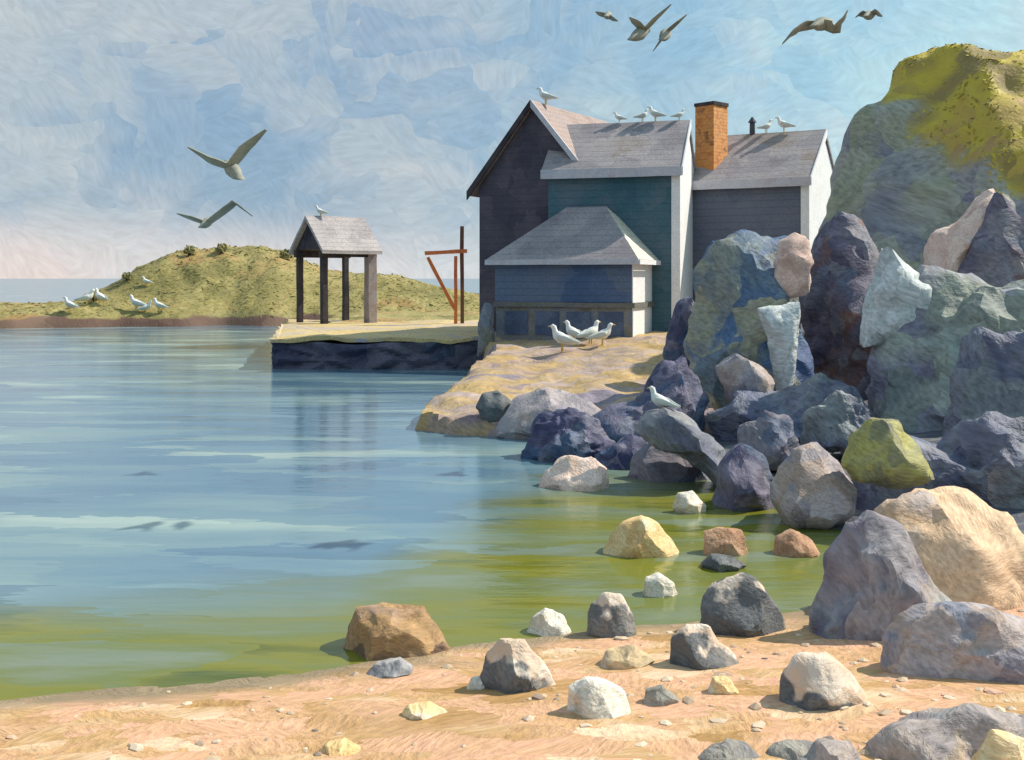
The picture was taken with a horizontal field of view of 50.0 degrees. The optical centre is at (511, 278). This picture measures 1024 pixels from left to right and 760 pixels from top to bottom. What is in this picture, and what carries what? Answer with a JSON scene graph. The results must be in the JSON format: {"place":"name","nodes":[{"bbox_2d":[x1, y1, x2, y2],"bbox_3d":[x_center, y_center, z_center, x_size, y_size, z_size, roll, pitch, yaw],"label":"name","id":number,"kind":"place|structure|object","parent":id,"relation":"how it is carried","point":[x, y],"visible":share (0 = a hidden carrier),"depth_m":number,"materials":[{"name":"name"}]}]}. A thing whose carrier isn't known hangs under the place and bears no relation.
{"place":"outdoors","nodes":[
{"label":"outdoors","id":0,"kind":"place"},
{"bbox_2d":[177,200,252,227],"bbox_3d":[-4.525,-0.978,16.984,1.202,0.429,0.505,0,0,5],"label":"flying gull","id":1,"kind":"object","parent":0,"point":[206,222],"visible":1,"depth_m":16.88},
{"bbox_2d":[187,129,266,179],"bbox_3d":[-3.583,-1.552,14.000,1.009,0.652,0.511,0,0,0],"label":"flying gull","id":2,"kind":"object","parent":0,"point":[231,167],"visible":1,"depth_m":13.88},
{"bbox_2d":[0,244,478,328],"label":"island","id":3,"kind":"structure","parent":0,"point":[165,318],"depth_m":72.15,"materials":[{"name":"green plant"}]},
{"bbox_2d":[63,297,79,311],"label":"perched gull","id":4,"kind":"object","parent":3,"relation":"on","point":[70,304],"visible":1,"depth_m":67.85,"materials":[{"name":"white"}]},
{"bbox_2d":[74,289,96,305],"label":"perched gull","id":5,"kind":"object","parent":3,"relation":"on","point":[88,296],"visible":1,"depth_m":69.91,"materials":[{"name":"white"}]},
{"bbox_2d":[95,288,108,304],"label":"perched gull","id":6,"kind":"object","parent":3,"relation":"on","point":[99,296],"visible":1,"depth_m":70.27,"materials":[{"name":"white"}]},
{"bbox_2d":[121,272,132,280],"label":"shrub","id":7,"kind":"object","parent":3,"relation":"on","point":[127,275],"visible":1,"depth_m":73.40,"materials":[{"name":"green plant"}]},
{"bbox_2d":[128,294,145,310],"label":"perched gull","id":8,"kind":"object","parent":3,"relation":"on","point":[135,302],"visible":1,"depth_m":69.15,"materials":[{"name":"white"}]},
{"bbox_2d":[135,300,152,312],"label":"perched gull","id":9,"kind":"object","parent":3,"relation":"on","point":[145,307],"visible":1,"depth_m":68.99,"materials":[{"name":"white"}]},
{"bbox_2d":[142,276,152,284],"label":"perched gull","id":10,"kind":"object","parent":3,"relation":"on","point":[146,281],"visible":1,"depth_m":72.62,"materials":[{"name":"white"}]},
{"bbox_2d":[153,298,167,311],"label":"perched gull","id":11,"kind":"object","parent":3,"relation":"on","point":[159,305],"visible":1,"depth_m":69.05,"materials":[{"name":"white"}]},
{"bbox_2d":[183,245,196,255],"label":"shrub","id":12,"kind":"object","parent":3,"relation":"on","point":[189,250],"visible":1,"depth_m":76.61,"materials":[{"name":"green plant"}]},
{"bbox_2d":[215,243,228,254],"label":"shrub","id":13,"kind":"object","parent":3,"relation":"on","point":[221,248],"visible":1,"depth_m":76.74,"materials":[{"name":"green plant"}]},
{"bbox_2d":[279,248,293,259],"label":"shrub","id":14,"kind":"object","parent":3,"relation":"on","point":[284,253],"visible":0.9,"depth_m":77.06,"materials":[{"name":"green plant"}]},
{"bbox_2d":[328,311,478,320],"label":"causeway","id":15,"kind":"structure","parent":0,"point":[468,315],"depth_m":60.04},
{"bbox_2d":[0,279,840,700],"bbox_3d":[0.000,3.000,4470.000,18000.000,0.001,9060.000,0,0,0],"label":"water","id":16,"kind":"structure","parent":0,"point":[186,505],"depth_m":13.60,"materials":[{"name":"blue liquid"}]},
{"bbox_2d":[268,318,497,369],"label":"quay","id":17,"kind":"structure","parent":16,"relation":"in","point":[332,343],"depth_m":36.39,"materials":[{"name":"stone"}]},
{"bbox_2d":[289,216,381,322],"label":"open hut","id":18,"kind":"object","parent":17,"relation":"on","point":[325,238],"visible":0.84,"depth_m":49.80,"materials":[{"name":"grey wood"}]},
{"bbox_2d":[314,205,328,216],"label":"perched gull","id":19,"kind":"object","parent":18,"relation":"on","point":[319,211],"visible":1,"depth_m":49.68,"materials":[{"name":"white"}]},
{"bbox_2d":[424,226,466,323],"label":"hoist frame","id":20,"kind":"object","parent":17,"relation":"on","point":[461,250],"visible":0.84,"depth_m":47.74,"materials":[{"name":"brown wood"}]},
{"bbox_2d":[495,386,600,438],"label":"boulder","id":21,"kind":"object","parent":16,"relation":"in","point":[523,411],"visible":0.47,"depth_m":20.65,"materials":[{"name":"grey stone"}]},
{"bbox_2d":[538,455,608,491],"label":"boulder","id":22,"kind":"object","parent":16,"relation":"in","point":[571,473],"visible":0.6,"depth_m":15.70,"materials":[{"name":"beige stone"}]},
{"bbox_2d":[603,515,678,558],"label":"stone","id":23,"kind":"object","parent":16,"relation":"in","point":[640,536],"visible":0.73,"depth_m":11.90,"materials":[{"name":"yellow stone"}]},
{"bbox_2d":[643,572,677,597],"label":"stone","id":24,"kind":"object","parent":16,"relation":"in","point":[658,584],"visible":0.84,"depth_m":10.36,"materials":[{"name":"white stone"}]},
{"bbox_2d":[673,490,705,513],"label":"stone","id":25,"kind":"object","parent":16,"relation":"in","point":[688,502],"visible":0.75,"depth_m":14.06,"materials":[{"name":"white stone"}]},
{"bbox_2d":[700,553,746,571],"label":"stone","id":26,"kind":"object","parent":16,"relation":"in","point":[718,562],"visible":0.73,"depth_m":11.30,"materials":[{"name":"stone"}]},
{"bbox_2d":[703,527,747,555],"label":"stone","id":27,"kind":"object","parent":16,"relation":"in","point":[725,541],"visible":0.86,"depth_m":11.94,"materials":[{"name":"brown stone"}]},
{"bbox_2d":[773,529,819,557],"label":"stone","id":28,"kind":"object","parent":16,"relation":"in","point":[792,543],"visible":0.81,"depth_m":11.91,"materials":[{"name":"brown stone"}]},
{"bbox_2d":[0,398,1023,759],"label":"beach","id":29,"kind":"structure","parent":0,"point":[478,724],"depth_m":7.23,"materials":[{"name":"beige sand"}]},
{"bbox_2d":[320,737,360,756],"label":"stone","id":30,"kind":"object","parent":29,"relation":"on","point":[344,746],"visible":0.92,"depth_m":6.63,"materials":[{"name":"yellow stone"}]},
{"bbox_2d":[367,657,412,677],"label":"stone","id":31,"kind":"object","parent":29,"relation":"on","point":[394,667],"visible":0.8,"depth_m":8.19,"materials":[{"name":"grey stone"}]},
{"bbox_2d":[343,602,449,660],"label":"stone","id":32,"kind":"object","parent":29,"relation":"on","point":[381,630],"visible":0.77,"depth_m":8.80,"materials":[{"name":"brown stone"}]},
{"bbox_2d":[402,701,446,719],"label":"stone","id":33,"kind":"object","parent":29,"relation":"on","point":[422,710],"visible":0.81,"depth_m":7.19,"materials":[{"name":"yellow stone"}]},
{"bbox_2d":[466,676,484,689],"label":"stone","id":34,"kind":"object","parent":29,"relation":"on","point":[475,683],"visible":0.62,"depth_m":7.76,"materials":[{"name":"grey stone"}]},
{"bbox_2d":[7,609,1023,759],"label":"pebbles","id":35,"kind":"object","parent":29,"relation":"on","point":[136,747],"visible":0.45,"depth_m":7.20,"materials":[{"name":"beige stone"}]},
{"bbox_2d":[480,638,555,693],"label":"stone","id":36,"kind":"object","parent":29,"relation":"on","point":[511,665],"visible":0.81,"depth_m":7.71,"materials":[{"name":"stone"}]},
{"bbox_2d":[527,608,570,636],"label":"stone","id":37,"kind":"object","parent":29,"relation":"on","point":[544,622],"visible":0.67,"depth_m":9.27,"materials":[{"name":"white stone"}]},
{"bbox_2d":[520,407,615,461],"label":"boulder","id":38,"kind":"object","parent":29,"relation":"on","point":[556,434],"visible":0.63,"depth_m":18.17,"materials":[{"name":"stone"}]},
{"bbox_2d":[567,676,630,718],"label":"stone","id":39,"kind":"object","parent":29,"relation":"on","point":[594,697],"visible":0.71,"depth_m":7.05,"materials":[{"name":"white stone"}]},
{"bbox_2d":[415,331,804,436],"bbox_3d":[3.000,2.763,31.000,12.000,2.475,24.000,0,0,0],"label":"rock ledge","id":40,"kind":"object","parent":29,"relation":"on","point":[615,369],"visible":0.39,"depth_m":26.69,"materials":[{"name":"beige stone"}]},
{"bbox_2d":[477,303,494,356],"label":"boulder","id":41,"kind":"object","parent":40,"relation":"on","point":[486,332],"visible":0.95,"depth_m":35.24,"materials":[{"name":"stone"}]},
{"bbox_2d":[476,390,511,421],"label":"boulder","id":42,"kind":"object","parent":40,"relation":"on","point":[492,406],"visible":0.79,"depth_m":20.96,"materials":[{"name":"stone"}]},
{"bbox_2d":[548,324,581,351],"bbox_3d":[1.523,1.747,31.927,1.051,0.824,0.362,0,0,25],"label":"perched gull","id":43,"kind":"object","parent":40,"relation":"on","point":[561,337],"visible":1,"depth_m":31.85,"materials":[{"name":"white"}]},
{"bbox_2d":[563,320,585,337],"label":"perched gull","id":44,"kind":"object","parent":40,"relation":"on","point":[571,331],"visible":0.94,"depth_m":33.23,"materials":[{"name":"white"}]},
{"bbox_2d":[575,320,600,343],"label":"perched gull","id":45,"kind":"object","parent":40,"relation":"on","point":[589,331],"visible":0.99,"depth_m":33.06,"materials":[{"name":"white"}]},
{"bbox_2d":[586,323,614,345],"bbox_3d":[2.650,1.679,32.791,0.906,0.711,0.312,0,0,-11],"label":"perched gull","id":46,"kind":"object","parent":40,"relation":"on","point":[603,334],"visible":1,"depth_m":32.70,"materials":[{"name":"white"}]},
{"bbox_2d":[466,99,833,339],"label":"shore house","id":47,"kind":"structure","parent":40,"relation":"on","point":[586,222],"depth_m":37.87,"materials":[{"name":"grey wood"}]},
{"bbox_2d":[537,87,558,103],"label":"perched gull","id":48,"kind":"object","parent":47,"relation":"on","point":[545,96],"visible":1,"depth_m":39.68,"materials":[{"name":"white"}]},
{"bbox_2d":[614,112,626,122],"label":"perched gull","id":49,"kind":"object","parent":47,"relation":"on","point":[618,117],"visible":1,"depth_m":39.26,"materials":[{"name":"white"}]},
{"bbox_2d":[634,109,648,117],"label":"perched gull","id":50,"kind":"object","parent":47,"relation":"on","point":[643,115],"visible":1,"depth_m":39.00,"materials":[{"name":"white"}]},
{"bbox_2d":[647,106,666,121],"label":"perched gull","id":51,"kind":"object","parent":47,"relation":"on","point":[654,113],"visible":1,"depth_m":38.87,"materials":[{"name":"white"}]},
{"bbox_2d":[670,108,684,120],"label":"perched gull","id":52,"kind":"object","parent":47,"relation":"on","point":[679,114],"visible":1,"depth_m":38.66,"materials":[{"name":"white"}]},
{"bbox_2d":[757,119,772,132],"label":"perched gull","id":53,"kind":"object","parent":47,"relation":"on","point":[765,126],"visible":1,"depth_m":40.95,"materials":[{"name":"white"}]},
{"bbox_2d":[775,116,795,132],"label":"perched gull","id":54,"kind":"object","parent":47,"relation":"on","point":[783,124],"visible":1,"depth_m":40.65,"materials":[{"name":"white"}]},
{"bbox_2d":[591,356,709,442],"bbox_3d":[2.540,2.425,20.376,2.422,1.907,1.811,0,0,-45],"label":"boulder","id":55,"kind":"object","parent":40,"relation":"on","point":[677,381],"visible":0.58,"depth_m":20.21,"materials":[{"name":"stone"}]},
{"bbox_2d":[799,211,879,398],"bbox_3d":[7.505,1.226,24.756,2.472,5.542,2.624,0,0,44],"label":"boulder","id":56,"kind":"object","parent":40,"relation":"on","point":[845,253],"visible":0.43,"depth_m":24.13,"materials":[{"name":"grey stone"}]},
{"bbox_2d":[587,592,635,637],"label":"stone","id":57,"kind":"object","parent":29,"relation":"on","point":[610,614],"visible":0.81,"depth_m":9.13,"materials":[{"name":"stone"}]},
{"bbox_2d":[595,433,647,469],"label":"boulder","id":58,"kind":"object","parent":29,"relation":"on","point":[619,454],"visible":0.3,"depth_m":17.43,"materials":[{"name":"grey stone"}]},
{"bbox_2d":[599,644,654,668],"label":"stone","id":59,"kind":"object","parent":29,"relation":"on","point":[632,656],"visible":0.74,"depth_m":8.14,"materials":[{"name":"beige stone"}]},
{"bbox_2d":[642,684,678,706],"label":"stone","id":60,"kind":"object","parent":29,"relation":"on","point":[660,695],"visible":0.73,"depth_m":7.25,"materials":[{"name":"grey stone"}]},
{"bbox_2d":[628,443,709,482],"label":"boulder","id":61,"kind":"object","parent":29,"relation":"on","point":[649,462],"visible":0.3,"depth_m":16.28,"materials":[{"name":"grey stone"}]},
{"bbox_2d":[662,297,693,366],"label":"boulder","id":62,"kind":"object","parent":29,"relation":"on","point":[673,348],"visible":0.19,"depth_m":24.87,"materials":[{"name":"stone"}]},
{"bbox_2d":[636,407,725,485],"bbox_3d":[2.596,2.539,15.912,1.531,1.360,1.065,0,0,25],"label":"boulder","id":63,"kind":"object","parent":29,"relation":"on","point":[680,434],"visible":0.94,"depth_m":15.58,"materials":[{"name":"grey stone"}]},
{"bbox_2d":[646,386,680,408],"bbox_3d":[2.196,1.787,15.983,0.544,0.426,0.188,0,0,37],"label":"perched gull","id":64,"kind":"object","parent":63,"relation":"on","point":[660,401],"visible":0.97,"depth_m":15.94,"materials":[{"name":"white"}]},
{"bbox_2d":[669,623,738,669],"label":"stone","id":65,"kind":"object","parent":29,"relation":"on","point":[700,646],"visible":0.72,"depth_m":8.14,"materials":[{"name":"stone"}]},
{"bbox_2d":[708,676,738,694],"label":"stone","id":66,"kind":"object","parent":29,"relation":"on","point":[722,685],"visible":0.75,"depth_m":7.41,"materials":[{"name":"yellow stone"}]},
{"bbox_2d":[697,738,758,759],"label":"stone","id":67,"kind":"object","parent":29,"relation":"on","point":[729,749],"visible":1,"depth_m":6.32,"materials":[{"name":"grey stone"}]},
{"bbox_2d":[712,443,772,511],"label":"boulder","id":68,"kind":"object","parent":29,"relation":"on","point":[744,477],"visible":0.69,"depth_m":14.28,"materials":[{"name":"grey stone"}]},
{"bbox_2d":[700,572,785,636],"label":"stone","id":69,"kind":"object","parent":29,"relation":"on","point":[741,604],"visible":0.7,"depth_m":9.14,"materials":[{"name":"stone"}]},
{"bbox_2d":[683,229,814,408],"bbox_3d":[4.935,1.264,23.512,2.732,4.626,2.711,0,0,0],"label":"boulder","id":70,"kind":"object","parent":29,"relation":"on","point":[736,285],"visible":0.48,"depth_m":22.74,"materials":[{"name":"stone"}]},
{"bbox_2d":[773,232,813,299],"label":"boulder","id":71,"kind":"object","parent":70,"relation":"on","point":[793,262],"visible":0.97,"depth_m":22.43,"materials":[{"name":"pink stone"}]},
{"bbox_2d":[737,410,799,470],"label":"boulder","id":72,"kind":"object","parent":29,"relation":"on","point":[771,437],"visible":0.66,"depth_m":16.94,"materials":[{"name":"grey stone"}]},
{"bbox_2d":[767,739,812,759],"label":"stone","id":73,"kind":"object","parent":29,"relation":"on","point":[788,749],"visible":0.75,"depth_m":6.38,"materials":[{"name":"white stone"}]},
{"bbox_2d":[706,372,875,442],"bbox_3d":[5.086,2.809,20.287,2.912,2.131,2.118,0,0,32],"label":"boulder","id":74,"kind":"object","parent":29,"relation":"on","point":[794,403],"visible":0.38,"depth_m":19.93,"materials":[{"name":"grey stone"}]},
{"bbox_2d":[715,353,774,402],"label":"boulder","id":75,"kind":"object","parent":74,"relation":"on","point":[735,371],"visible":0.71,"depth_m":20.45,"materials":[{"name":"grey stone"}]},
{"bbox_2d":[757,302,800,390],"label":"boulder","id":76,"kind":"object","parent":74,"relation":"on","point":[780,324],"visible":0.98,"depth_m":21.12,"materials":[{"name":"grey stone"}]},
{"bbox_2d":[770,442,856,528],"bbox_3d":[3.712,2.566,13.580,1.036,1.050,1.196,0,0,0],"label":"boulder","id":77,"kind":"object","parent":29,"relation":"on","point":[812,486],"visible":0.98,"depth_m":13.22,"materials":[{"name":"grey stone"}]},
{"bbox_2d":[779,651,867,710],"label":"stone","id":78,"kind":"object","parent":29,"relation":"on","point":[823,680],"visible":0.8,"depth_m":7.16,"materials":[{"name":"stone"}]},
{"bbox_2d":[798,738,861,759],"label":"boulder","id":79,"kind":"object","parent":29,"relation":"on","point":[823,749],"visible":1,"depth_m":6.17,"materials":[{"name":"white stone"}]},
{"bbox_2d":[800,390,871,454],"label":"boulder","id":80,"kind":"object","parent":29,"relation":"on","point":[833,421],"visible":0.66,"depth_m":17.32,"materials":[{"name":"grey stone"}]},
{"bbox_2d":[808,510,951,640],"bbox_3d":[3.118,2.602,9.145,1.302,1.291,0.906,0,0,0],"label":"boulder","id":81,"kind":"object","parent":29,"relation":"on","point":[877,579],"visible":0.56,"depth_m":8.98,"materials":[{"name":"grey stone"}]},
{"bbox_2d":[841,417,934,488],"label":"boulder","id":82,"kind":"object","parent":29,"relation":"on","point":[884,453],"visible":1,"depth_m":12.90,"materials":[{"name":"stone"}]},
{"bbox_2d":[874,232,926,270],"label":"boulder","id":83,"kind":"object","parent":29,"relation":"on","point":[907,248],"visible":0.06,"depth_m":25.76,"materials":[{"name":"stone"}]},
{"bbox_2d":[851,411,1023,511],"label":"boulder","id":84,"kind":"object","parent":29,"relation":"on","point":[982,457],"visible":0.41,"depth_m":13.76,"materials":[{"name":"grey stone"}]},
{"bbox_2d":[865,703,1023,759],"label":"boulder","id":85,"kind":"object","parent":29,"relation":"on","point":[959,732],"visible":0.91,"depth_m":6.28,"materials":[{"name":"grey stone"}]},
{"bbox_2d":[866,264,1023,432],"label":"boulder","id":86,"kind":"object","parent":29,"relation":"on","point":[911,366],"visible":0.42,"depth_m":19.91,"materials":[{"name":"grey stone"}]},
{"bbox_2d":[860,246,931,347],"bbox_3d":[7.275,0.352,20.895,1.398,1.918,1.294,0,0,0],"label":"boulder","id":87,"kind":"object","parent":86,"relation":"on","point":[898,292],"visible":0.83,"depth_m":20.43,"materials":[{"name":"grey stone"}]},
{"bbox_2d":[957,192,1023,286],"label":"boulder","id":88,"kind":"object","parent":86,"relation":"on","point":[994,257],"visible":0.62,"depth_m":22.35,"materials":[{"name":"grey stone"}]},
{"bbox_2d":[923,188,994,271],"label":"boulder","id":89,"kind":"object","parent":88,"relation":"on","point":[948,248],"visible":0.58,"depth_m":23.02,"materials":[{"name":"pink stone"}]},
{"bbox_2d":[874,486,1023,610],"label":"boulder","id":90,"kind":"object","parent":29,"relation":"on","point":[968,545],"visible":0.35,"depth_m":9.81,"materials":[{"name":"beige stone"}]},
{"bbox_2d":[880,601,1023,683],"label":"boulder","id":91,"kind":"object","parent":29,"relation":"on","point":[959,640],"visible":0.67,"depth_m":7.75,"materials":[{"name":"grey stone"}]},
{"bbox_2d":[942,326,1023,435],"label":"boulder","id":92,"kind":"object","parent":29,"relation":"on","point":[987,373],"visible":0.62,"depth_m":16.32,"materials":[{"name":"stone"}]},
{"bbox_2d":[970,729,1023,759],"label":"boulder","id":93,"kind":"object","parent":29,"relation":"on","point":[997,744],"visible":1,"depth_m":5.80,"materials":[{"name":"yellow stone"}]},
{"bbox_2d":[0,0,1023,278],"label":"sky","id":94,"kind":"structure","parent":0,"point":[385,113],"materials":[{"name":"blue"}]},
{"bbox_2d":[596,11,617,21],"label":"flying gull","id":95,"kind":"object","parent":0,"point":[607,15],"visible":1,"depth_m":19.88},
{"bbox_2d":[627,4,671,40],"bbox_3d":[1.978,-3.679,16.000,0.645,0.535,0.511,0,0,0],"label":"flying gull","id":96,"kind":"object","parent":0,"point":[641,31],"visible":1,"depth_m":15.89,"materials":[{"name":"grey"}]},
{"bbox_2d":[653,14,686,50],"bbox_3d":[2.216,-3.529,15.935,0.463,0.542,0.506,0,0,-24],"label":"flying gull","id":97,"kind":"object","parent":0,"point":[665,35],"visible":1,"depth_m":15.88,"materials":[{"name":"grey"}]},
{"bbox_2d":[782,9,848,44],"bbox_3d":[4.076,-3.370,14.968,0.915,0.482,0.574,0,0,0],"label":"flying gull","id":98,"kind":"object","parent":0,"point":[823,24],"visible":1,"depth_m":14.87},
{"bbox_2d":[855,9,881,19],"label":"flying gull","id":99,"kind":"object","parent":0,"point":[868,15],"visible":1,"depth_m":19.88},
{"bbox_2d":[818,44,1023,242],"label":"headland","id":100,"kind":"structure","parent":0,"point":[887,178],"depth_m":27.97,"materials":[{"name":"stone"}]},
{"bbox_2d":[889,42,1023,201],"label":"headland grass","id":101,"kind":"structure","parent":100,"relation":"on","point":[967,124],"depth_m":27.84,"materials":[{"name":"green plant"}]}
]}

